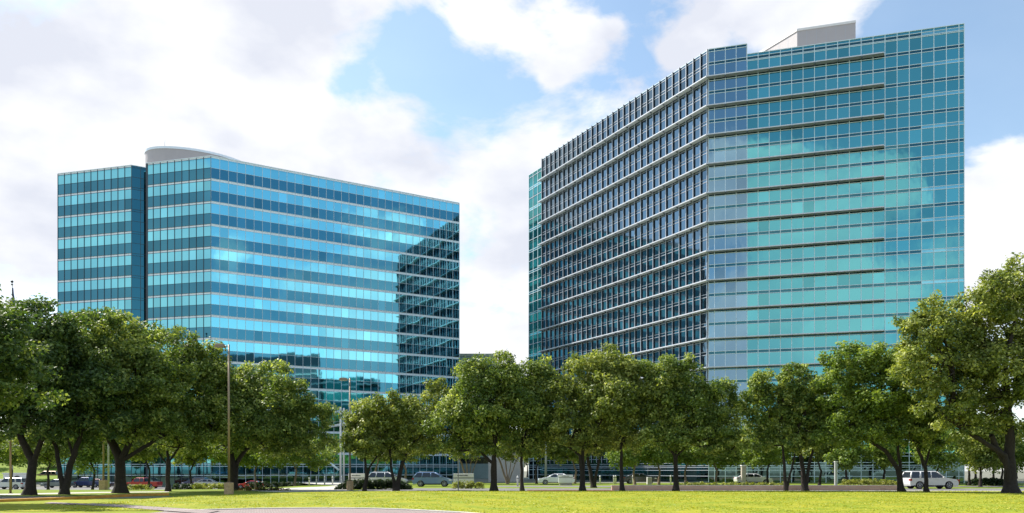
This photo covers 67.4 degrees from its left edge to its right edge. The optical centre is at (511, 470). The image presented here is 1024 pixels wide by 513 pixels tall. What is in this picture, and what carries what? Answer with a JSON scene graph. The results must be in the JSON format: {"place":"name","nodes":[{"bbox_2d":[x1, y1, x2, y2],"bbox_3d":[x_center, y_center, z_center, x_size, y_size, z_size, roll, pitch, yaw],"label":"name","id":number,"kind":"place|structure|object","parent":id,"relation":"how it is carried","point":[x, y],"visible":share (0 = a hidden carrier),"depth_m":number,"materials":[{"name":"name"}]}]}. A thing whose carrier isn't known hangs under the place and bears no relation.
{"place":"outdoors","nodes":[
{"label":"outdoors","id":0,"kind":"place"},
{"bbox_2d":[0,461,56,480],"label":"grassy bank","id":1,"kind":"structure","parent":0,"point":[5,469],"depth_m":158.72,"materials":[{"name":"green plant"}]},
{"bbox_2d":[0,498,162,512],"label":"lawn","id":2,"kind":"structure","parent":0,"point":[7,506],"depth_m":38.81,"materials":[{"name":"green plant"}]},
{"bbox_2d":[0,284,69,411],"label":"oak tree","id":3,"kind":"object","parent":2,"relation":"on","point":[12,365],"visible":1,"depth_m":41.93,"materials":[{"name":"green plant"}]},
{"bbox_2d":[0,493,168,501],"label":"kerb","id":4,"kind":"structure","parent":2,"relation":"on","point":[75,497],"depth_m":47.94,"materials":[{"name":"yellow paint"}]},
{"bbox_2d":[0,491,168,494],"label":"pavement","id":5,"kind":"structure","parent":0,"point":[74,492],"depth_m":62.24,"materials":[{"name":"concrete"}]},
{"bbox_2d":[47,502,219,512],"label":"paved path","id":6,"kind":"structure","parent":0,"point":[170,509],"depth_m":35.69,"materials":[{"name":"concrete"}]},
{"bbox_2d":[249,486,348,491],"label":"driveway","id":7,"kind":"structure","parent":0,"point":[312,489],"depth_m":72.39,"materials":[{"name":"concrete"}]},
{"bbox_2d":[339,378,352,489],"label":"lamp post","id":8,"kind":"object","parent":7,"relation":"on","point":[349,484],"visible":0.88,"depth_m":69.93,"materials":[{"name":"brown metal"}]},
{"bbox_2d":[154,508,451,512],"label":"paved path","id":9,"kind":"structure","parent":0,"point":[323,510],"depth_m":32.98,"materials":[{"name":"concrete"}]},
{"bbox_2d":[185,507,474,512],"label":"kerb","id":10,"kind":"structure","parent":9,"relation":"on","point":[339,507],"depth_m":34.93,"materials":[{"name":"concrete"}]},
{"bbox_2d":[302,482,340,485],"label":"driveway","id":11,"kind":"structure","parent":0,"point":[330,483],"depth_m":107.15,"materials":[{"name":"concrete"}]},
{"bbox_2d":[460,354,497,477],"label":"building","id":12,"kind":"structure","parent":0,"point":[480,469],"depth_m":180.00,"materials":[{"name":"grey concrete"}]},
{"bbox_2d":[488,454,523,481],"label":"garden wall","id":13,"kind":"structure","parent":0,"point":[514,475],"depth_m":125.00,"materials":[{"name":"concrete"}]},
{"bbox_2d":[0,471,1023,498],"bbox_3d":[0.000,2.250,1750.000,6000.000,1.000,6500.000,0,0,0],"label":"ground","id":14,"kind":"structure","parent":0,"point":[988,474],"depth_m":136.51,"materials":[{"name":"green plant"}]},
{"bbox_2d":[2,473,25,478],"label":"parked car","id":15,"kind":"object","parent":14,"relation":"on","point":[17,475],"visible":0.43,"depth_m":136.00,"materials":[{"name":"white paint"}]},
{"bbox_2d":[2,450,53,468],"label":"distant tree","id":16,"kind":"object","parent":14,"relation":"on","point":[39,463],"visible":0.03,"depth_m":150.12,"materials":[{"name":"green plant"}]},
{"bbox_2d":[38,471,56,474],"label":"parked car","id":17,"kind":"object","parent":14,"relation":"on","point":[50,473],"visible":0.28,"depth_m":154.18,"materials":[{"name":"white"}]},
{"bbox_2d":[0,487,269,489],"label":"car park","id":18,"kind":"structure","parent":14,"relation":"on","point":[83,488],"depth_m":120.44,"materials":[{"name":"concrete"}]},
{"bbox_2d":[10,280,14,488],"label":"flagpole","id":19,"kind":"object","parent":18,"relation":"on","point":[12,290],"visible":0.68,"depth_m":119.95,"materials":[{"name":"grey metal"}]},
{"bbox_2d":[0,477,25,488],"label":"parked car","id":20,"kind":"object","parent":18,"relation":"on","point":[17,483],"visible":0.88,"depth_m":115.09,"materials":[{"name":"white metal"}]},
{"bbox_2d":[40,479,74,487],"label":"parked car","id":21,"kind":"object","parent":18,"relation":"on","point":[54,482],"visible":0.5,"depth_m":124.11,"materials":[{"name":"grey metal"}]},
{"bbox_2d":[73,477,98,487],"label":"parked car","id":22,"kind":"object","parent":18,"relation":"on","point":[83,481],"visible":0.56,"depth_m":127.05,"materials":[{"name":"blue metal"}]},
{"bbox_2d":[86,479,113,486],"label":"parked car","id":23,"kind":"object","parent":18,"relation":"on","point":[111,483],"visible":0.12,"depth_m":130.57,"materials":[{"name":"white metal"}]},
{"bbox_2d":[127,478,162,487],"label":"pickup truck","id":24,"kind":"object","parent":18,"relation":"on","point":[143,481],"visible":0.47,"depth_m":120.12,"materials":[{"name":"red metal"}]},
{"bbox_2d":[181,477,208,483],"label":"parked car","id":25,"kind":"object","parent":18,"relation":"on","point":[194,479],"visible":0.23,"depth_m":130.19,"materials":[{"name":"grey metal"}]},
{"bbox_2d":[193,479,223,485],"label":"parked car","id":26,"kind":"object","parent":18,"relation":"on","point":[207,481],"visible":0.23,"depth_m":127.20,"materials":[{"name":"silver metal"}]},
{"bbox_2d":[238,481,263,487],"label":"parked car","id":27,"kind":"object","parent":18,"relation":"on","point":[242,485],"visible":0.3,"depth_m":115.12,"materials":[{"name":"red metal"}]},
{"bbox_2d":[0,481,440,495],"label":"grass verge","id":28,"kind":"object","parent":14,"relation":"on","point":[187,492],"depth_m":65.50,"materials":[{"name":"green plant"}]},
{"bbox_2d":[9,440,11,492],"bbox_3d":[-39.586,-2.770,60.000,1.134,9.040,0.465,0,0,0],"label":"lamp post","id":29,"kind":"object","parent":28,"relation":"on","point":[10,466],"visible":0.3,"depth_m":59.94,"materials":[{"name":"brown metal"}]},
{"bbox_2d":[0,434,56,476],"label":"tree","id":30,"kind":"object","parent":28,"relation":"on","point":[4,455],"visible":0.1,"depth_m":109.87,"materials":[{"name":"green plant"}]},
{"bbox_2d":[4,429,74,489],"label":"tree","id":31,"kind":"object","parent":28,"relation":"on","point":[64,451],"visible":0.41,"depth_m":89.50,"materials":[{"name":"green plant"}]},
{"bbox_2d":[0,292,99,494],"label":"oak tree","id":32,"kind":"object","parent":28,"relation":"on","point":[20,418],"visible":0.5,"depth_m":55.26,"materials":[{"name":"green plant"}]},
{"bbox_2d":[8,310,142,494],"bbox_3d":[-32.501,-4.859,57.213,9.663,13.655,6.641,0,0,0],"label":"oak tree","id":33,"kind":"object","parent":28,"relation":"on","point":[86,395],"visible":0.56,"depth_m":56.43,"materials":[{"name":"green plant"}]},
{"bbox_2d":[64,419,123,489],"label":"tree","id":34,"kind":"object","parent":28,"relation":"on","point":[86,455],"visible":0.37,"depth_m":91.39,"materials":[{"name":"green plant"}]},
{"bbox_2d":[99,441,107,489],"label":"lamp post","id":35,"kind":"object","parent":28,"relation":"on","point":[103,484],"visible":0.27,"depth_m":71.93,"materials":[{"name":"brown metal"}]},
{"bbox_2d":[108,445,110,489],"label":"lamp post","id":36,"kind":"object","parent":28,"relation":"on","point":[108,470],"visible":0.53,"depth_m":73.93,"materials":[{"name":"grey metal"}]},
{"bbox_2d":[64,306,202,492],"bbox_3d":[-30.886,-5.636,60.845,11.922,15.226,8.218,0,0,0],"label":"oak tree","id":37,"kind":"object","parent":28,"relation":"on","point":[151,369],"visible":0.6,"depth_m":60.20,"materials":[{"name":"green plant"}]},
{"bbox_2d":[127,484,154,489],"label":"flower bed","id":38,"kind":"object","parent":28,"relation":"on","point":[139,487],"visible":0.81,"depth_m":73.67,"materials":[{"name":"green plant"}]},
{"bbox_2d":[118,431,172,486],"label":"tree","id":39,"kind":"object","parent":28,"relation":"on","point":[145,455],"visible":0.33,"depth_m":94.63,"materials":[{"name":"green plant"}]},
{"bbox_2d":[171,483,193,489],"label":"hedge","id":40,"kind":"object","parent":28,"relation":"on","point":[183,486],"visible":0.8,"depth_m":81.53,"materials":[{"name":"green plant"}]},
{"bbox_2d":[134,324,246,490],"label":"oak tree","id":41,"kind":"object","parent":28,"relation":"on","point":[202,368],"visible":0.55,"depth_m":65.30,"materials":[{"name":"green plant"}]},
{"bbox_2d":[165,437,224,483],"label":"tree","id":42,"kind":"object","parent":28,"relation":"on","point":[189,460],"visible":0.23,"depth_m":100.02,"materials":[{"name":"green plant"}]},
{"bbox_2d":[190,482,223,488],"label":"shrub row","id":43,"kind":"object","parent":28,"relation":"on","point":[218,485],"visible":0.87,"depth_m":75.51,"materials":[{"name":"green plant"}]},
{"bbox_2d":[214,344,233,493],"bbox_3d":[-20.598,-3.670,55.000,1.303,10.840,0.660,0,0,0],"label":"lamp post","id":44,"kind":"object","parent":28,"relation":"on","point":[228,487],"visible":0.9,"depth_m":54.93,"materials":[{"name":"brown metal"}]},
{"bbox_2d":[206,446,277,487],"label":"tree","id":45,"kind":"object","parent":28,"relation":"on","point":[248,460],"visible":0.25,"depth_m":101.07,"materials":[{"name":"green plant"}]},
{"bbox_2d":[234,486,290,490],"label":"flower bed","id":46,"kind":"object","parent":28,"relation":"on","point":[260,488],"visible":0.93,"depth_m":68.70,"materials":[{"name":"green plant"}]},
{"bbox_2d":[197,358,341,489],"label":"oak tree","id":47,"kind":"object","parent":28,"relation":"on","point":[276,432],"visible":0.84,"depth_m":68.95,"materials":[{"name":"green plant"}]},
{"bbox_2d":[244,481,307,487],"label":"shrub row","id":48,"kind":"object","parent":28,"relation":"on","point":[275,483],"visible":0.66,"depth_m":111.60,"materials":[{"name":"green plant"}]},
{"bbox_2d":[251,437,344,485],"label":"tree","id":49,"kind":"object","parent":28,"relation":"on","point":[326,454],"visible":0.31,"depth_m":99.29,"materials":[{"name":"green plant"}]},
{"bbox_2d":[329,408,344,481],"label":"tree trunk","id":50,"kind":"object","parent":28,"relation":"on","point":[337,425],"visible":0.46,"depth_m":117.87,"materials":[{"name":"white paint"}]},
{"bbox_2d":[348,473,364,485],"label":"monument sign","id":51,"kind":"object","parent":28,"relation":"on","point":[355,476],"visible":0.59,"depth_m":79.80,"materials":[{"name":"concrete"}]},
{"bbox_2d":[351,449,392,470],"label":"tree","id":52,"kind":"object","parent":28,"relation":"on","point":[370,457],"visible":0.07,"depth_m":99.20,"materials":[{"name":"green plant"}]},
{"bbox_2d":[340,397,406,490],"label":"oak tree","id":53,"kind":"object","parent":28,"relation":"on","point":[351,435],"visible":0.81,"depth_m":66.39,"materials":[{"name":"green plant"}]},
{"bbox_2d":[334,478,412,489],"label":"hedge","id":54,"kind":"object","parent":28,"relation":"on","point":[381,483],"visible":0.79,"depth_m":72.51,"materials":[{"name":"green plant"}]},
{"bbox_2d":[368,471,408,482],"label":"parked car","id":55,"kind":"object","parent":28,"relation":"on","point":[383,475],"visible":0.23,"depth_m":85.22,"materials":[{"name":"silver metal"}]},
{"bbox_2d":[338,376,468,490],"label":"oak tree","id":56,"kind":"object","parent":28,"relation":"on","point":[411,437],"visible":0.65,"depth_m":67.07,"materials":[{"name":"green plant"}]},
{"bbox_2d":[378,444,428,478],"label":"tree","id":57,"kind":"object","parent":28,"relation":"on","point":[412,459],"visible":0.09,"depth_m":99.41,"materials":[{"name":"green plant"}]},
{"bbox_2d":[57,146,459,485],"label":"office tower","id":58,"kind":"structure","parent":14,"relation":"on","point":[322,285],"depth_m":145.84,"materials":[{"name":"blue glass"}]},
{"bbox_2d":[412,471,452,486],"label":"parked car","id":59,"kind":"object","parent":14,"relation":"on","point":[429,477],"visible":1,"depth_m":85.12,"materials":[{"name":"grey"}]},
{"bbox_2d":[427,483,1023,487],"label":"grass verge","id":60,"kind":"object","parent":14,"relation":"on","point":[486,485],"depth_m":99.54,"materials":[{"name":"green plant"}]},
{"bbox_2d":[453,473,473,487],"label":"monument sign","id":61,"kind":"object","parent":60,"relation":"on","point":[468,477],"visible":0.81,"depth_m":79.80,"materials":[{"name":"concrete"}]},
{"bbox_2d":[444,437,491,472],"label":"tree","id":62,"kind":"object","parent":60,"relation":"on","point":[466,456],"visible":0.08,"depth_m":103.75,"materials":[{"name":"green plant"}]},
{"bbox_2d":[452,480,483,488],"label":"hedge","id":63,"kind":"object","parent":60,"relation":"on","point":[468,485],"visible":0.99,"depth_m":75.79,"materials":[{"name":"green plant"}]},
{"bbox_2d":[485,437,530,483],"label":"tree","id":64,"kind":"object","parent":60,"relation":"on","point":[511,456],"visible":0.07,"depth_m":104.00,"materials":[{"name":"green plant"}]},
{"bbox_2d":[484,353,568,490],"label":"oak tree","id":65,"kind":"object","parent":60,"relation":"on","point":[540,376],"visible":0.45,"depth_m":67.22,"materials":[{"name":"green plant"}]},
{"bbox_2d":[519,433,565,483],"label":"tree","id":66,"kind":"object","parent":60,"relation":"on","point":[539,457],"visible":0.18,"depth_m":105.72,"materials":[{"name":"green plant"}]},
{"bbox_2d":[545,444,546,479],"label":"lamp post","id":67,"kind":"object","parent":60,"relation":"on","point":[545,465],"visible":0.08,"depth_m":103.88,"materials":[{"name":"grey metal"}]},
{"bbox_2d":[537,474,574,484],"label":"parked car","id":68,"kind":"object","parent":60,"relation":"on","point":[553,478],"visible":0.59,"depth_m":97.11,"materials":[{"name":"white metal"}]},
{"bbox_2d":[559,475,572,484],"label":"monument sign","id":69,"kind":"object","parent":60,"relation":"on","point":[565,479],"visible":0.99,"depth_m":93.80,"materials":[{"name":"concrete"}]},
{"bbox_2d":[549,434,591,482],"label":"tree","id":70,"kind":"object","parent":60,"relation":"on","point":[570,454],"visible":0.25,"depth_m":106.74,"materials":[{"name":"green plant"}]},
{"bbox_2d":[527,490,613,490],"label":"mulch bed","id":71,"kind":"object","parent":60,"relation":"on","point":[569,490],"visible":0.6,"depth_m":68.23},
{"bbox_2d":[538,341,648,490],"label":"oak tree","id":72,"kind":"object","parent":60,"relation":"on","point":[607,376],"visible":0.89,"depth_m":66.00,"materials":[{"name":"green plant"}]},
{"bbox_2d":[570,421,621,487],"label":"oak tree","id":73,"kind":"object","parent":60,"relation":"on","point":[593,481],"visible":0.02,"depth_m":79.82,"materials":[{"name":"green plant"}]},
{"bbox_2d":[593,357,676,490],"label":"oak tree","id":74,"kind":"object","parent":60,"relation":"on","point":[626,431],"visible":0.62,"depth_m":65.67,"materials":[{"name":"green plant"}]},
{"bbox_2d":[604,431,670,484],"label":"tree","id":75,"kind":"object","parent":60,"relation":"on","point":[630,458],"visible":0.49,"depth_m":96.21,"materials":[{"name":"green plant"}]},
{"bbox_2d":[624,473,657,483],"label":"parked car","id":76,"kind":"object","parent":60,"relation":"on","point":[640,477],"visible":0.62,"depth_m":105.13,"materials":[{"name":"grey metal"}]},
{"bbox_2d":[647,477,651,483],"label":"utility box","id":77,"kind":"object","parent":60,"relation":"on","point":[649,480],"visible":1,"depth_m":99.74,"materials":[{"name":"white paint"}]},
{"bbox_2d":[642,440,685,484],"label":"tree","id":78,"kind":"object","parent":60,"relation":"on","point":[649,459],"visible":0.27,"depth_m":98.03,"materials":[{"name":"green plant"}]},
{"bbox_2d":[668,442,721,482],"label":"tree","id":79,"kind":"object","parent":60,"relation":"on","point":[693,456],"visible":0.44,"depth_m":97.77,"materials":[{"name":"green plant"}]},
{"bbox_2d":[700,447,743,484],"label":"tree","id":80,"kind":"object","parent":60,"relation":"on","point":[732,460],"visible":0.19,"depth_m":98.80,"materials":[{"name":"green plant"}]},
{"bbox_2d":[679,481,789,484],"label":"shrub row","id":81,"kind":"object","parent":60,"relation":"on","point":[730,483],"visible":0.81,"depth_m":91.51,"materials":[{"name":"green plant"}]},
{"bbox_2d":[740,465,746,482],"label":"pillar","id":82,"kind":"structure","parent":60,"relation":"on","point":[743,473],"depth_m":94.74,"materials":[{"name":"concrete"}]},
{"bbox_2d":[733,474,772,482],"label":"parked car","id":83,"kind":"object","parent":60,"relation":"on","point":[754,478],"visible":0.54,"depth_m":100.13,"materials":[{"name":"white metal"}]},
{"bbox_2d":[739,436,798,483],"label":"tree","id":84,"kind":"object","parent":60,"relation":"on","point":[768,458],"visible":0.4,"depth_m":94.77,"materials":[{"name":"green plant"}]},
{"bbox_2d":[733,367,811,490],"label":"sweetgum tree","id":85,"kind":"object","parent":60,"relation":"on","point":[761,392],"visible":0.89,"depth_m":67.33,"materials":[{"name":"green plant"}]},
{"bbox_2d":[771,361,844,490],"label":"sweetgum tree","id":86,"kind":"object","parent":60,"relation":"on","point":[803,400],"visible":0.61,"depth_m":67.51,"materials":[{"name":"green plant"}]},
{"bbox_2d":[802,435,845,484],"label":"tree","id":87,"kind":"object","parent":60,"relation":"on","point":[816,454],"visible":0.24,"depth_m":90.82,"materials":[{"name":"green plant"}]},
{"bbox_2d":[822,434,866,479],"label":"tree","id":88,"kind":"object","parent":60,"relation":"on","point":[846,460],"visible":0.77,"depth_m":87.97,"materials":[{"name":"green plant"}]},
{"bbox_2d":[839,478,896,484],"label":"hedge","id":89,"kind":"object","parent":60,"relation":"on","point":[863,482],"visible":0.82,"depth_m":71.81,"materials":[{"name":"green plant"}]},
{"bbox_2d":[858,435,905,481],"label":"tree","id":90,"kind":"object","parent":60,"relation":"on","point":[879,457],"visible":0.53,"depth_m":87.22,"materials":[{"name":"green plant"}]},
{"bbox_2d":[910,429,963,473],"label":"tree","id":91,"kind":"object","parent":60,"relation":"on","point":[941,460],"visible":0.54,"depth_m":84.90,"materials":[{"name":"green plant"}]},
{"bbox_2d":[947,423,990,485],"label":"tree","id":92,"kind":"object","parent":60,"relation":"on","point":[969,474],"visible":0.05,"depth_m":91.64,"materials":[{"name":"green plant"}]},
{"bbox_2d":[965,477,1002,485],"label":"shrub row","id":93,"kind":"object","parent":60,"relation":"on","point":[990,481],"visible":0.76,"depth_m":91.55,"materials":[{"name":"green plant"}]},
{"bbox_2d":[955,415,1022,486],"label":"tree","id":94,"kind":"object","parent":60,"relation":"on","point":[981,455],"visible":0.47,"depth_m":84.87,"materials":[{"name":"green plant"}]},
{"bbox_2d":[982,420,1023,481],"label":"tree","id":95,"kind":"object","parent":60,"relation":"on","point":[1019,458],"visible":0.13,"depth_m":99.82,"materials":[{"name":"green plant"}]},
{"bbox_2d":[529,20,964,482],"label":"office tower","id":96,"kind":"structure","parent":14,"relation":"on","point":[738,213],"depth_m":111.50,"materials":[{"name":"blue glass"}]},
{"bbox_2d":[0,0,1023,470],"label":"sky","id":97,"kind":"structure","parent":0,"point":[461,101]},
{"bbox_2d":[4,490,1023,512],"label":"lawn","id":98,"kind":"structure","parent":0,"point":[475,506],"depth_m":41.16,"materials":[{"name":"green plant"}]},
{"bbox_2d":[417,349,548,490],"bbox_3d":[-2.716,-4.308,65.701,10.661,12.498,7.090,0,0,-25],"label":"oak tree","id":99,"kind":"object","parent":98,"relation":"on","point":[464,418],"visible":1,"depth_m":64.83,"materials":[{"name":"green plant"}]},
{"bbox_2d":[632,352,748,490],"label":"oak tree","id":100,"kind":"object","parent":98,"relation":"on","point":[678,428],"visible":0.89,"depth_m":65.31,"materials":[{"name":"green plant"}]},
{"bbox_2d":[808,339,923,491],"bbox_3d":[30.370,-4.738,64.814,10.454,13.484,6.915,0,0,0],"label":"elm tree","id":101,"kind":"object","parent":98,"relation":"on","point":[871,413],"visible":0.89,"depth_m":64.25,"materials":[{"name":"green plant"}]},
{"bbox_2d":[884,388,956,491],"bbox_3d":[33.875,-2.667,64.423,6.963,9.211,4.618,0,0,-19],"label":"elm tree","id":102,"kind":"object","parent":98,"relation":"on","point":[921,435],"visible":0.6,"depth_m":63.40,"materials":[{"name":"green plant"}]},
{"bbox_2d":[884,252,1023,492],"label":"oak tree","id":103,"kind":"object","parent":98,"relation":"on","point":[977,359],"visible":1,"depth_m":58.94,"materials":[{"name":"green plant"}]},
{"bbox_2d":[356,488,1023,490],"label":"road","id":104,"kind":"structure","parent":0,"point":[907,489],"depth_m":72.51,"materials":[{"name":"grey asphalt"}]},
{"bbox_2d":[458,459,458,489],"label":"lamp post","id":105,"kind":"object","parent":104,"relation":"on","point":[458,474],"visible":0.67,"depth_m":68.97,"materials":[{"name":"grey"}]},
{"bbox_2d":[611,485,896,489],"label":"stone wall","id":106,"kind":"structure","parent":104,"relation":"on","point":[758,487],"depth_m":69.60,"materials":[{"name":"stone"}]},
{"bbox_2d":[902,470,958,488],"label":"parked car","id":107,"kind":"object","parent":104,"relation":"on","point":[915,478],"visible":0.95,"depth_m":74.60,"materials":[{"name":"white metal"}]},
{"bbox_2d":[498,486,1023,486],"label":"road","id":108,"kind":"structure","parent":0,"point":[610,486],"depth_m":86.57,"materials":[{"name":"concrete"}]},
{"bbox_2d":[834,461,837,484],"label":"post","id":109,"kind":"object","parent":108,"relation":"on","point":[835,472],"visible":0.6,"depth_m":83.87,"materials":[{"name":"grey"}]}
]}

